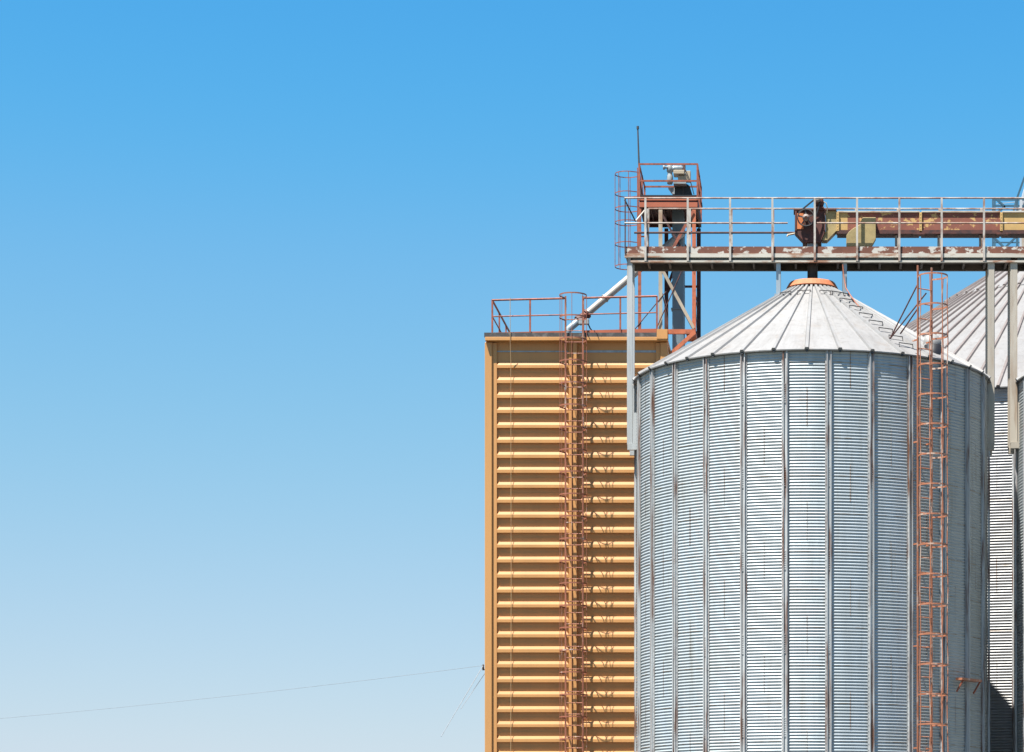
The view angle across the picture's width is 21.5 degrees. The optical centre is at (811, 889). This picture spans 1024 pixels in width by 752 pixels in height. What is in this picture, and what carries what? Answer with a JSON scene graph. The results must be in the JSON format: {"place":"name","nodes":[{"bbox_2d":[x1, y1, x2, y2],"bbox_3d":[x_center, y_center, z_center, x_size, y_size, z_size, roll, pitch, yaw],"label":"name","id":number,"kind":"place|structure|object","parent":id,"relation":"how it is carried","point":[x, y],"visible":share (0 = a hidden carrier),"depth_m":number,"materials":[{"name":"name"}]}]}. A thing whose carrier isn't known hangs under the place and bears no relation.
{"place":"outdoors","nodes":[
{"label":"outdoors","id":0,"kind":"place"},
{"bbox_2d":[0,0,1023,751],"label":"sky","id":1,"kind":"structure","parent":0,"point":[255,255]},
{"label":"asphalt yard","id":2,"kind":"structure","parent":0,"visible":0},
{"bbox_2d":[484,329,670,751],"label":"louvred building","id":3,"kind":"structure","parent":2,"relation":"on","point":[524,550],"depth_m":64.71,"materials":[{"name":"paint"}]},
{"bbox_2d":[559,292,586,751],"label":"caged ladder","id":4,"kind":"object","parent":3,"relation":"attached to","point":[583,739],"visible":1,"depth_m":64.16,"materials":[{"name":"brown metal"}]},
{"bbox_2d":[491,295,657,332],"bbox_3d":[-5.723,-13.876,66.812,4.024,0.998,4.592,0,0,0],"label":"guard rail","id":5,"kind":"object","parent":3,"relation":"on","point":[619,330],"visible":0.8,"depth_m":64.53,"materials":[{"name":"brown metal"}]},
{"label":"wire bracket","id":6,"kind":"object","parent":3,"relation":"attached to","visible":0},
{"bbox_2d":[0,666,476,718],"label":"overhead wire","id":7,"kind":"object","parent":6,"relation":"attached to","point":[243,694],"visible":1,"depth_m":70.67,"materials":[{"name":"grey metal"}]},
{"bbox_2d":[441,666,482,735],"bbox_3d":[-8.403,-4.591,64.400,0.014,2.064,4.822,0,0,5],"label":"overhead wire","id":8,"kind":"object","parent":6,"relation":"attached to","point":[461,701],"visible":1,"depth_m":64.25,"materials":[{"name":"grey metal"}]},
{"bbox_2d":[635,163,702,352],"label":"elevator tower","id":9,"kind":"structure","parent":2,"relation":"on","point":[692,334],"depth_m":65.50,"materials":[{"name":"red metal"}]},
{"bbox_2d":[566,230,684,332],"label":"grain pipe","id":10,"kind":"object","parent":9,"relation":"attached to","point":[599,303],"visible":0.58,"depth_m":65.46,"materials":[{"name":"grey metal"}]},
{"bbox_2d":[615,168,643,269],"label":"caged ladder","id":11,"kind":"object","parent":9,"relation":"attached to","point":[628,212],"visible":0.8,"depth_m":65.96,"materials":[{"name":"brown metal"}]},
{"bbox_2d":[637,126,641,194],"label":"whip antenna","id":12,"kind":"object","parent":9,"relation":"attached to","point":[638,155],"visible":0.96,"depth_m":65.73,"materials":[{"name":"black metal"}]},
{"bbox_2d":[668,184,691,348],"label":"bucket elevator","id":13,"kind":"object","parent":2,"relation":"on","point":[678,318],"visible":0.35,"depth_m":66.40,"materials":[{"name":"black metal"}]},
{"bbox_2d":[663,165,693,194],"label":"gear motor","id":14,"kind":"object","parent":13,"relation":"attached to","point":[680,172],"visible":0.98,"depth_m":66.07,"materials":[{"name":"grey metal"}]},
{"bbox_2d":[632,278,990,751],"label":"grain silo","id":15,"kind":"object","parent":2,"relation":"on","point":[775,531],"visible":0.98,"depth_m":57.57,"materials":[{"name":"silver metal"}]},
{"bbox_2d":[624,197,1023,455],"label":"catwalk","id":16,"kind":"object","parent":15,"relation":"on","point":[989,261],"visible":0.91,"depth_m":60.66,"materials":[{"name":"grey metal"}]},
{"bbox_2d":[807,263,817,284],"bbox_3d":[0.028,-14.265,61.090,0.320,0.797,0.320,0,0,0],"label":"pipe","id":17,"kind":"object","parent":16,"relation":"attached to","point":[812,270],"visible":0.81,"depth_m":60.99,"materials":[{"name":"grey metal"}]},
{"bbox_2d":[794,199,1023,246],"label":"drag conveyor","id":18,"kind":"object","parent":16,"relation":"on","point":[868,234],"visible":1,"depth_m":60.93,"materials":[{"name":"brown metal"}]},
{"bbox_2d":[890,265,948,751],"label":"caged ladder","id":19,"kind":"object","parent":15,"relation":"attached to","point":[931,483],"visible":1,"depth_m":57.53,"materials":[{"name":"brown metal"}]},
{"bbox_2d":[956,677,981,693],"bbox_3d":[3.462,-4.491,58.747,0.212,0.308,0.800,0,0,34],"label":"bracket","id":20,"kind":"object","parent":15,"relation":"attached to","point":[962,679],"visible":1,"depth_m":58.59,"materials":[{"name":"brown metal"}]},
{"bbox_2d":[906,271,1023,751],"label":"grain silo","id":21,"kind":"object","parent":2,"relation":"on","point":[966,323],"visible":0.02,"depth_m":66.21,"materials":[{"name":"silver metal"}]},
{"bbox_2d":[992,177,1023,246],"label":"steel tower","id":22,"kind":"structure","parent":2,"relation":"on","point":[1002,205],"depth_m":95.97,"materials":[{"name":"metal"}]},
{"bbox_2d":[1014,374,1023,751],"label":"grain silo","id":23,"kind":"object","parent":2,"relation":"on","point":[1019,599],"visible":0.92,"depth_m":60.62,"materials":[{"name":"silver metal"}]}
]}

